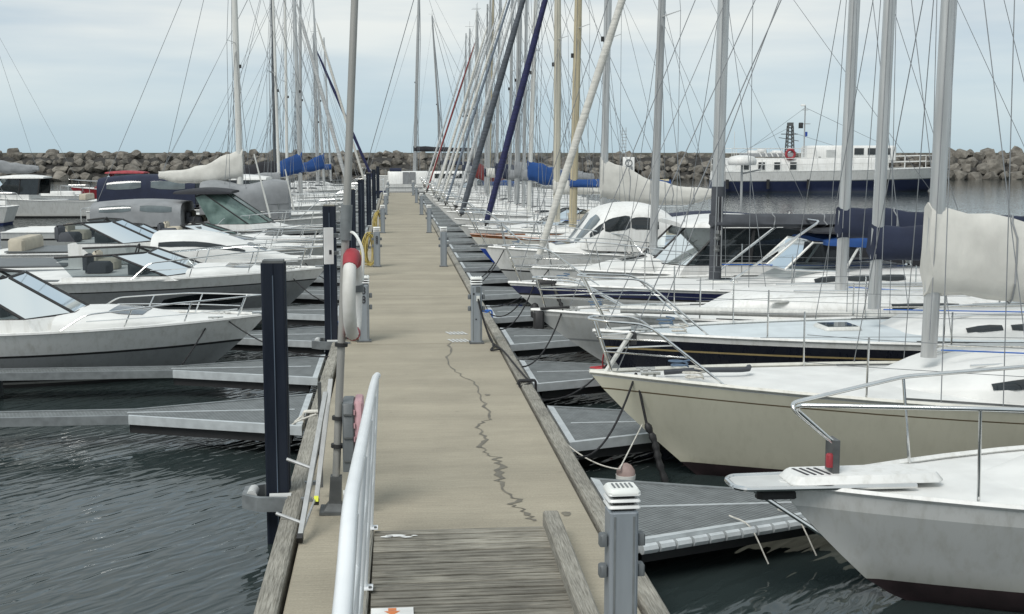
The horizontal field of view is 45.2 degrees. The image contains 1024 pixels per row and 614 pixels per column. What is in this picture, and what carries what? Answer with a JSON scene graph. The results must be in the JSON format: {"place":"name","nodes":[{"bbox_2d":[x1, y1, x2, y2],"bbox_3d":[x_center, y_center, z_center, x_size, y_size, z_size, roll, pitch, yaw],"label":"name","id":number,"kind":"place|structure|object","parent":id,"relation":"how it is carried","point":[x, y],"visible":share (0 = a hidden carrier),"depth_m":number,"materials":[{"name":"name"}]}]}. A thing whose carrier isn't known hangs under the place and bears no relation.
{"place":"outdoors","nodes":[
{"label":"outdoors","id":0,"kind":"place"},
{"bbox_2d":[0,179,1023,613],"bbox_3d":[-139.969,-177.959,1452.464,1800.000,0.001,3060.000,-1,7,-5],"label":"water","id":1,"kind":"structure","parent":0,"point":[108,519],"depth_m":11.28,"materials":[{"name":"grey liquid"}]},
{"bbox_2d":[0,187,19,224],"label":"sailboat","id":2,"kind":"object","parent":1,"relation":"on","point":[8,214],"visible":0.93,"depth_m":57.61,"materials":[{"name":"white plastic"}]},
{"bbox_2d":[0,44,89,198],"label":"sailboat","id":3,"kind":"object","parent":1,"relation":"on","point":[6,167],"visible":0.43,"depth_m":71.91,"materials":[{"name":"white plastic"}]},
{"bbox_2d":[0,175,96,217],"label":"motorboat","id":4,"kind":"object","parent":1,"relation":"on","point":[27,190],"visible":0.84,"depth_m":63.68,"materials":[{"name":"white plastic"}]},
{"bbox_2d":[0,179,39,194],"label":"side window","id":5,"kind":"structure","parent":4,"relation":"in","point":[27,186],"depth_m":63.58,"materials":[{"name":"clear glass"}]},
{"bbox_2d":[39,178,50,192],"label":"side window","id":6,"kind":"structure","parent":4,"relation":"in","point":[44,184],"depth_m":65.73,"materials":[{"name":"black glass"}]},
{"bbox_2d":[65,170,148,198],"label":"motorboat","id":7,"kind":"object","parent":1,"relation":"on","point":[111,173],"visible":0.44,"depth_m":79.64,"materials":[{"name":"white plastic"}]},
{"bbox_2d":[0,268,261,387],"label":"motorboat","id":8,"kind":"object","parent":1,"relation":"on","point":[44,324],"visible":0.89,"depth_m":17.73,"materials":[{"name":"white plastic"}]},
{"bbox_2d":[0,393,312,442],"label":"finger jetty","id":9,"kind":"object","parent":1,"relation":"on","point":[240,419],"visible":0.73,"depth_m":13.94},
{"bbox_2d":[0,187,322,248],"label":"motorboat","id":10,"kind":"object","parent":1,"relation":"on","point":[227,208],"visible":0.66,"depth_m":37.80,"materials":[{"name":"white plastic"}]},
{"bbox_2d":[253,154,270,217],"bbox_3d":[-7.801,-3.782,38.460,0.503,1.992,0.068,-1,7,-5],"label":"whip aerial","id":11,"kind":"object","parent":10,"relation":"on","point":[268,210],"visible":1,"depth_m":38.45,"materials":[{"name":"white paint"}]},
{"bbox_2d":[0,355,325,396],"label":"finger jetty","id":12,"kind":"object","parent":1,"relation":"on","point":[305,372],"visible":0.76,"depth_m":16.73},
{"bbox_2d":[0,217,340,268],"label":"motorboat","id":13,"kind":"object","parent":1,"relation":"on","point":[101,231],"visible":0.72,"depth_m":26.88,"materials":[{"name":"white plastic"}]},
{"bbox_2d":[0,223,340,257],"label":"motorboat","id":14,"kind":"object","parent":1,"relation":"on","point":[30,246],"visible":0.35,"depth_m":31.36,"materials":[{"name":"white plastic"}]},
{"bbox_2d":[14,243,339,309],"bbox_3d":[-8.352,-0.238,24.163,9.900,1.967,3.134,-1,7,-7],"label":"motorboat","id":15,"kind":"object","parent":1,"relation":"on","point":[101,275],"visible":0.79,"depth_m":23.38,"materials":[{"name":"white plastic"}]},
{"bbox_2d":[80,0,338,234],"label":"sailboat","id":16,"kind":"object","parent":1,"relation":"on","point":[220,171],"visible":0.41,"depth_m":42.63,"materials":[{"name":"white plastic"}]},
{"bbox_2d":[86,174,342,221],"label":"motorboat","id":17,"kind":"object","parent":1,"relation":"on","point":[141,186],"visible":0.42,"depth_m":48.54,"materials":[{"name":"white plastic"}]},
{"bbox_2d":[157,216,339,243],"bbox_3d":[-8.362,-1.560,35.649,6.975,2.105,2.335,-1,7,-5],"label":"motorboat","id":18,"kind":"object","parent":1,"relation":"on","point":[165,225],"visible":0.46,"depth_m":35.33,"materials":[{"name":"white plastic"}]},
{"bbox_2d":[162,0,342,205],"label":"sailboat","id":19,"kind":"object","parent":1,"relation":"on","point":[263,167],"visible":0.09,"depth_m":55.62,"materials":[{"name":"white plastic"}]},
{"bbox_2d":[163,0,342,220],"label":"sailboat","id":20,"kind":"object","parent":1,"relation":"on","point":[276,175],"visible":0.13,"depth_m":52.52,"materials":[{"name":"white plastic"}]},
{"bbox_2d":[202,303,338,325],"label":"finger jetty","id":21,"kind":"object","parent":1,"relation":"on","point":[311,315],"visible":0.09,"depth_m":22.84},
{"bbox_2d":[260,259,290,543],"bbox_3d":[-2.005,2.587,10.709,0.202,6.013,0.202,-1,7,-5],"label":"mooring pile","id":22,"kind":"object","parent":1,"relation":"in","point":[275,364],"visible":0.69,"depth_m":10.38,"materials":[{"name":"blue paint"}]},
{"bbox_2d":[196,0,356,201],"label":"sailboat","id":23,"kind":"object","parent":1,"relation":"on","point":[286,96],"visible":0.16,"depth_m":62.33,"materials":[{"name":"white plastic"}]},
{"bbox_2d":[230,326,324,353],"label":"finger jetty","id":24,"kind":"object","parent":1,"relation":"on","point":[299,340],"visible":0.04,"depth_m":19.89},
{"bbox_2d":[198,0,357,203],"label":"sailboat","id":25,"kind":"object","parent":1,"relation":"on","point":[293,164],"visible":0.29,"depth_m":58.60,"materials":[{"name":"white plastic"}]},
{"bbox_2d":[214,5,357,199],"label":"sailboat","id":26,"kind":"object","parent":1,"relation":"on","point":[330,196],"visible":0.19,"depth_m":66.40,"materials":[{"name":"white plastic"}]},
{"bbox_2d":[230,0,357,195],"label":"sailboat","id":27,"kind":"object","parent":1,"relation":"on","point":[300,60],"visible":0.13,"depth_m":69.95,"materials":[{"name":"white plastic"}]},
{"bbox_2d":[249,50,354,188],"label":"sailboat","id":28,"kind":"object","parent":1,"relation":"on","point":[315,94],"visible":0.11,"depth_m":82.06,"materials":[{"name":"white plastic"}]},
{"bbox_2d":[250,0,365,199],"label":"sailboat","id":29,"kind":"object","parent":1,"relation":"on","point":[318,161],"visible":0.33,"depth_m":78.27,"materials":[{"name":"white plastic"}]},
{"bbox_2d":[254,31,371,195],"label":"sailboat","id":30,"kind":"object","parent":1,"relation":"on","point":[354,136],"visible":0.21,"depth_m":86.09,"materials":[{"name":"white plastic"}]},
{"bbox_2d":[292,286,339,303],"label":"finger jetty","id":31,"kind":"object","parent":1,"relation":"on","point":[304,297],"visible":0.02,"depth_m":25.81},
{"bbox_2d":[291,199,341,233],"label":"motorboat","id":32,"kind":"object","parent":1,"relation":"on","point":[308,214],"visible":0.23,"depth_m":46.50,"materials":[{"name":"white plastic"}]},
{"bbox_2d":[269,37,365,186],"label":"sailboat","id":33,"kind":"object","parent":1,"relation":"on","point":[329,164],"visible":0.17,"depth_m":93.50,"materials":[{"name":"white plastic"}]},
{"bbox_2d":[310,272,339,286],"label":"finger jetty","id":34,"kind":"object","parent":1,"relation":"on","point":[318,281],"depth_m":29.16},
{"bbox_2d":[322,204,337,359],"bbox_3d":[-2.804,1.466,19.249,0.202,6.123,0.202,-1,7,-5],"label":"mooring pile","id":35,"kind":"object","parent":1,"relation":"in","point":[330,290],"visible":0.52,"depth_m":18.94,"materials":[{"name":"blue paint"}]},
{"bbox_2d":[349,188,355,247],"bbox_3d":[-3.776,0.240,29.227,0.202,6.083,0.202,-1,7,-5],"label":"mooring pile","id":36,"kind":"object","parent":1,"relation":"in","point":[352,242],"visible":0.23,"depth_m":28.86,"materials":[{"name":"blue paint"}]},
{"bbox_2d":[358,179,364,247],"bbox_3d":[-4.633,-0.889,38.115,0.202,6.123,0.202,-1,7,-5],"label":"mooring pile","id":37,"kind":"object","parent":1,"relation":"in","point":[361,215],"visible":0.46,"depth_m":37.77,"materials":[{"name":"blue paint"}]},
{"bbox_2d":[366,173,371,229],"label":"mooring pile","id":38,"kind":"object","parent":1,"relation":"in","point":[368,201],"visible":0.49,"depth_m":49.03,"materials":[{"name":"blue paint"}]},
{"bbox_2d":[372,169,375,210],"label":"mooring pile","id":39,"kind":"object","parent":1,"relation":"in","point":[373,189],"visible":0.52,"depth_m":62.27,"materials":[{"name":"blue paint"}]},
{"bbox_2d":[376,166,379,202],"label":"mooring pile","id":40,"kind":"object","parent":1,"relation":"in","point":[377,184],"visible":0.51,"depth_m":78.10,"materials":[{"name":"blue paint"}]},
{"bbox_2d":[362,0,527,192],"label":"sailboat","id":41,"kind":"object","parent":1,"relation":"on","point":[417,148],"visible":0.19,"depth_m":103.34,"materials":[{"name":"white plastic"}]},
{"bbox_2d":[242,192,669,613],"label":"pier","id":42,"kind":"structure","parent":1,"relation":"on","point":[469,435],"depth_m":12.44,"materials":[{"name":"concrete"}]},
{"bbox_2d":[275,379,332,542],"bbox_3d":[-1.654,1.186,9.802,0.235,1.008,1.404,0,7,2],"label":"ladder","id":43,"kind":"object","parent":42,"relation":"on","point":[324,400],"visible":1,"depth_m":9.95,"materials":[{"name":"metal"}]},
{"bbox_2d":[291,409,322,428],"bbox_3d":[-2.279,1.259,13.644,0.395,0.204,0.246,-1,7,-5],"label":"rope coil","id":44,"kind":"object","parent":42,"relation":"attached to","point":[302,417],"visible":0.59,"depth_m":13.65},
{"bbox_2d":[319,0,357,515],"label":"lamp pole","id":45,"kind":"object","parent":42,"relation":"on","point":[332,506],"visible":0.94,"depth_m":9.77,"materials":[{"name":"metal"}]},
{"bbox_2d":[323,227,338,263],"bbox_3d":[-1.442,-0.489,9.811,0.122,0.290,0.048,-3,8,-25],"label":"sign panel","id":46,"kind":"object","parent":45,"relation":"attached to","point":[329,235],"visible":1,"depth_m":9.78,"materials":[{"name":"metal"}]},
{"bbox_2d":[342,394,363,496],"bbox_3d":[-1.270,1.130,10.061,0.220,0.785,0.360,-1,7,-5],"label":"equipment cabinet","id":47,"kind":"object","parent":45,"relation":"attached to","point":[352,409],"visible":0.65,"depth_m":9.88,"materials":[{"name":"grey plastic"}]},
{"bbox_2d":[342,231,364,340],"bbox_3d":[-1.260,-0.168,9.806,0.177,0.879,0.655,-1,7,-7],"label":"lifebuoy","id":48,"kind":"object","parent":45,"relation":"attached to","point":[352,283],"visible":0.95,"depth_m":9.60,"materials":[{"name":"white plastic"}]},
{"bbox_2d":[357,275,371,342],"bbox_3d":[-2.297,0.022,19.067,0.261,1.032,0.220,-1,7,-6],"label":"power pedestal","id":49,"kind":"object","parent":42,"relation":"on","point":[364,331],"visible":0.59,"depth_m":19.00,"materials":[{"name":"grey metal"}]},
{"bbox_2d":[372,227,381,266],"bbox_3d":[-3.476,-1.550,31.665,0.261,1.032,0.220,-1,7,-7],"label":"power pedestal","id":50,"kind":"object","parent":42,"relation":"on","point":[377,245],"visible":1,"depth_m":31.59,"materials":[{"name":"grey metal"}]},
{"bbox_2d":[360,232,373,265],"bbox_3d":[-3.700,-1.509,31.793,0.446,0.893,0.305,-1,7,-5],"label":"hose bundle","id":51,"kind":"object","parent":50,"relation":"hanging from","point":[365,247],"visible":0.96,"depth_m":31.71,"materials":[{"name":"plastic"}]},
{"bbox_2d":[379,205,385,232],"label":"power pedestal","id":52,"kind":"object","parent":42,"relation":"on","point":[382,213],"visible":0.98,"depth_m":45.03,"materials":[{"name":"grey metal"}]},
{"bbox_2d":[425,205,432,232],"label":"power pedestal","id":53,"kind":"object","parent":42,"relation":"on","point":[429,218],"visible":1,"depth_m":45.19,"materials":[{"name":"grey metal"}]},
{"bbox_2d":[438,226,448,266],"bbox_3d":[-1.764,-1.558,31.727,0.261,1.032,0.220,-1,7,-5],"label":"power pedestal","id":54,"kind":"object","parent":42,"relation":"on","point":[443,238],"visible":1,"depth_m":31.66,"materials":[{"name":"grey metal"}]},
{"bbox_2d":[468,276,484,343],"bbox_3d":[-0.548,0.043,18.904,0.261,1.032,0.220,-1,7,-6],"label":"power pedestal","id":55,"kind":"object","parent":42,"relation":"on","point":[473,308],"visible":1,"depth_m":18.83,"materials":[{"name":"grey metal"}]},
{"bbox_2d":[363,510,599,613],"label":"boarding platform","id":56,"kind":"structure","parent":42,"relation":"on","point":[520,570],"depth_m":8.27,"materials":[{"name":"wood"}]},
{"bbox_2d":[332,372,380,613],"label":"handrail","id":57,"kind":"object","parent":56,"relation":"on","point":[352,585],"visible":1,"depth_m":5.21,"materials":[{"name":"metal"}]},
{"bbox_2d":[371,607,413,613],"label":"notice board","id":58,"kind":"object","parent":56,"relation":"on","point":[402,610],"visible":1,"depth_m":7.57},
{"bbox_2d":[477,299,530,381],"bbox_3d":[-0.048,0.416,17.174,0.227,0.688,3.437,-2,7,-12],"label":"power cable","id":59,"kind":"object","parent":42,"relation":"on","point":[516,366],"visible":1,"depth_m":17.86,"materials":[{"name":"black rubber"}]},
{"bbox_2d":[598,482,644,613],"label":"power pedestal","id":60,"kind":"object","parent":42,"relation":"on","point":[621,539],"visible":1,"depth_m":6.96,"materials":[{"name":"grey metal"}]},
{"bbox_2d":[388,168,526,194],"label":"houseboat","id":61,"kind":"object","parent":1,"relation":"on","point":[399,180],"visible":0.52,"depth_m":93.58,"materials":[{"name":"white plastic"}]},
{"bbox_2d":[447,232,468,237],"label":"finger jetty","id":62,"kind":"object","parent":1,"relation":"on","point":[456,235],"depth_m":45.19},
{"bbox_2d":[417,15,499,169],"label":"sailboat","id":63,"kind":"object","parent":1,"relation":"on","point":[439,112],"visible":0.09,"depth_m":111.31,"materials":[{"name":"white plastic"}]},
{"bbox_2d":[447,238,475,244],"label":"finger jetty","id":64,"kind":"object","parent":1,"relation":"on","point":[466,241],"visible":0.11,"depth_m":41.94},
{"bbox_2d":[449,244,482,252],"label":"finger jetty","id":65,"kind":"object","parent":1,"relation":"on","point":[461,248],"visible":0.24,"depth_m":38.75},
{"bbox_2d":[419,179,513,188],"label":"motorboat","id":66,"kind":"object","parent":1,"relation":"on","point":[479,181],"visible":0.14,"depth_m":82.08,"materials":[{"name":"white plastic"}]},
{"bbox_2d":[454,252,492,262],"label":"finger jetty","id":67,"kind":"object","parent":1,"relation":"on","point":[469,257],"visible":0.27,"depth_m":35.55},
{"bbox_2d":[421,33,535,188],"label":"sailboat","id":68,"kind":"object","parent":1,"relation":"on","point":[465,89],"visible":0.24,"depth_m":87.13,"materials":[{"name":"white plastic"}]},
{"bbox_2d":[459,262,502,272],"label":"finger jetty","id":69,"kind":"object","parent":1,"relation":"on","point":[478,267],"visible":0.26,"depth_m":32.39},
{"bbox_2d":[420,26,550,193],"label":"sailboat","id":70,"kind":"object","parent":1,"relation":"on","point":[468,142],"visible":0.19,"depth_m":78.80,"materials":[{"name":"white plastic"}]},
{"bbox_2d":[421,9,552,191],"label":"sailboat","id":71,"kind":"object","parent":1,"relation":"on","point":[474,120],"visible":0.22,"depth_m":75.68,"materials":[{"name":"white plastic"}]},
{"bbox_2d":[422,3,552,193],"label":"sailboat","id":72,"kind":"object","parent":1,"relation":"on","point":[456,192],"visible":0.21,"depth_m":72.50,"materials":[{"name":"white plastic"}]},
{"bbox_2d":[423,16,552,205],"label":"sailboat","id":73,"kind":"object","parent":1,"relation":"on","point":[480,170],"visible":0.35,"depth_m":69.31,"materials":[{"name":"white plastic"}]},
{"bbox_2d":[466,272,511,286],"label":"finger jetty","id":74,"kind":"object","parent":1,"relation":"on","point":[497,279],"visible":0.1,"depth_m":29.19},
{"bbox_2d":[427,4,581,197],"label":"sailboat","id":75,"kind":"object","parent":1,"relation":"on","point":[485,147],"visible":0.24,"depth_m":66.05,"materials":[{"name":"white plastic"}]},
{"bbox_2d":[482,286,528,304],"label":"finger jetty","id":76,"kind":"object","parent":1,"relation":"on","point":[494,295],"visible":0.05,"depth_m":25.88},
{"bbox_2d":[429,0,592,200],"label":"sailboat","id":77,"kind":"object","parent":1,"relation":"on","point":[492,23],"visible":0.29,"depth_m":62.76,"materials":[{"name":"white plastic"}]},
{"bbox_2d":[0,146,1023,181],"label":"breakwater","id":78,"kind":"object","parent":1,"relation":"in","point":[982,164],"visible":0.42,"depth_m":153.90,"materials":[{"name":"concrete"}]},
{"bbox_2d":[621,128,634,170],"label":"harbour marker","id":79,"kind":"object","parent":78,"relation":"on","point":[631,162],"visible":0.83,"depth_m":104.55,"materials":[{"name":"grey paint"}]},
{"bbox_2d":[429,0,596,209],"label":"sailboat","id":80,"kind":"object","parent":1,"relation":"on","point":[489,170],"visible":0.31,"depth_m":59.58,"materials":[{"name":"white plastic"}]},
{"bbox_2d":[486,305,547,327],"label":"finger jetty","id":81,"kind":"object","parent":1,"relation":"on","point":[525,319],"visible":0.16,"depth_m":22.69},
{"bbox_2d":[435,0,600,221],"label":"sailboat","id":82,"kind":"object","parent":1,"relation":"on","point":[510,175],"visible":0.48,"depth_m":53.19,"materials":[{"name":"white plastic"}]},
{"bbox_2d":[450,207,589,244],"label":"motorboat","id":83,"kind":"object","parent":1,"relation":"on","point":[465,229],"visible":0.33,"depth_m":40.50,"materials":[{"name":"white plastic"}]},
{"bbox_2d":[433,0,609,217],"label":"sailboat","id":84,"kind":"object","parent":1,"relation":"on","point":[505,175],"visible":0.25,"depth_m":56.43,"materials":[{"name":"white plastic"}]},
{"bbox_2d":[439,0,630,214],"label":"sailboat","id":85,"kind":"object","parent":1,"relation":"on","point":[517,169],"visible":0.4,"depth_m":50.10,"materials":[{"name":"white plastic"}]},
{"bbox_2d":[500,328,585,356],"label":"finger jetty","id":86,"kind":"object","parent":1,"relation":"on","point":[521,342],"visible":0.25,"depth_m":19.59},
{"bbox_2d":[442,0,668,228],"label":"sailboat","id":87,"kind":"object","parent":1,"relation":"on","point":[452,214],"visible":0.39,"depth_m":46.81,"materials":[{"name":"white plastic"}]},
{"bbox_2d":[450,0,688,224],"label":"sailboat","id":88,"kind":"object","parent":1,"relation":"on","point":[538,172],"visible":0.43,"depth_m":43.66,"materials":[{"name":"white plastic"}]},
{"bbox_2d":[519,360,619,397],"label":"finger jetty","id":89,"kind":"object","parent":1,"relation":"on","point":[556,379],"visible":0.23,"depth_m":16.41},
{"bbox_2d":[463,0,724,233],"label":"sailboat","id":90,"kind":"object","parent":1,"relation":"on","point":[519,98],"visible":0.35,"depth_m":37.26,"materials":[{"name":"white plastic"}]},
{"bbox_2d":[464,0,746,243],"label":"sailboat","id":91,"kind":"object","parent":1,"relation":"on","point":[575,183],"visible":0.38,"depth_m":34.08,"materials":[{"name":"plastic"}]},
{"bbox_2d":[547,405,665,459],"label":"finger jetty","id":92,"kind":"object","parent":1,"relation":"on","point":[585,430],"visible":0.29,"depth_m":13.22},
{"bbox_2d":[616,463,635,479],"bbox_3d":[1.100,1.653,11.904,0.195,0.290,0.195,-1,7,-5],"label":"mooring buoy","id":93,"kind":"object","parent":1,"relation":"on","point":[626,471],"visible":0.61,"depth_m":11.83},
{"bbox_2d":[471,155,789,280],"bbox_3d":[3.601,-1.590,27.996,9.100,3.700,3.034,-1,7,-7],"label":"motorboat","id":94,"kind":"object","parent":1,"relation":"on","point":[591,222],"visible":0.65,"depth_m":26.99,"materials":[{"name":"white plastic"}]},
{"bbox_2d":[471,0,809,268],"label":"sailboat","id":95,"kind":"object","parent":1,"relation":"on","point":[610,174],"visible":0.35,"depth_m":31.09,"materials":[{"name":"white fabric"}]},
{"bbox_2d":[590,477,816,563],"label":"finger jetty","id":96,"kind":"object","parent":1,"relation":"on","point":[676,520],"visible":0.38,"depth_m":10.12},
{"bbox_2d":[512,0,928,278],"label":"sailboat","id":97,"kind":"object","parent":1,"relation":"on","point":[694,259],"visible":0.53,"depth_m":23.99,"materials":[{"name":"white plastic"}]},
{"bbox_2d":[695,228,802,264],"bbox_3d":[4.577,-1.152,23.515,2.250,0.720,0.091,-1,7,-5],"label":"side window","id":98,"kind":"structure","parent":97,"relation":"in","point":[735,237],"depth_m":23.50,"materials":[{"name":"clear glass"}]},
{"bbox_2d":[502,0,1023,317],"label":"sailboat","id":99,"kind":"object","parent":1,"relation":"on","point":[813,243],"visible":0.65,"depth_m":21.05,"materials":[{"name":"white plastic"}]},
{"bbox_2d":[531,0,1023,363],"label":"sailboat","id":100,"kind":"object","parent":1,"relation":"on","point":[575,325],"visible":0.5,"depth_m":17.85,"materials":[{"name":"white plastic"}]},
{"bbox_2d":[577,0,1023,367],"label":"sailboat","id":101,"kind":"object","parent":1,"relation":"on","point":[728,342],"visible":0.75,"depth_m":15.24,"materials":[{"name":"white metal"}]},
{"bbox_2d":[541,329,630,400],"bbox_3d":[0.915,0.699,14.883,1.404,0.752,0.021,-5,9,-36],"label":"mooring rope","id":102,"kind":"object","parent":101,"relation":"attached to","point":[590,381],"visible":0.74,"depth_m":14.82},
{"bbox_2d":[587,0,1023,476],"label":"sailboat","id":103,"kind":"object","parent":1,"relation":"on","point":[724,420],"visible":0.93,"depth_m":12.47,"materials":[{"name":"beige plastic"}]},
{"bbox_2d":[576,374,635,457],"bbox_3d":[0.940,1.068,12.148,0.019,0.711,1.056,6,9,38],"label":"mooring rope","id":104,"kind":"object","parent":103,"relation":"attached to","point":[614,425],"visible":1,"depth_m":12.25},
{"bbox_2d":[635,373,668,482],"bbox_3d":[1.430,1.261,12.486,0.420,1.172,0.092,4,8,31],"label":"snubber line","id":105,"kind":"object","parent":103,"relation":"hanging from","point":[656,449],"visible":0.92,"depth_m":12.47,"materials":[{"name":"fabric"}]},
{"bbox_2d":[709,104,931,191],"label":"ferry","id":106,"kind":"object","parent":1,"relation":"on","point":[773,175],"visible":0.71,"depth_m":106.25,"materials":[{"name":"metal"}]},
{"bbox_2d":[724,365,1023,612],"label":"motorboat","id":107,"kind":"object","parent":1,"relation":"on","point":[946,528],"visible":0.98,"depth_m":8.92,"materials":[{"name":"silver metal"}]},
{"bbox_2d":[0,0,1023,152],"label":"sky","id":108,"kind":"structure","parent":0,"point":[87,66],"materials":[{"name":"white"}]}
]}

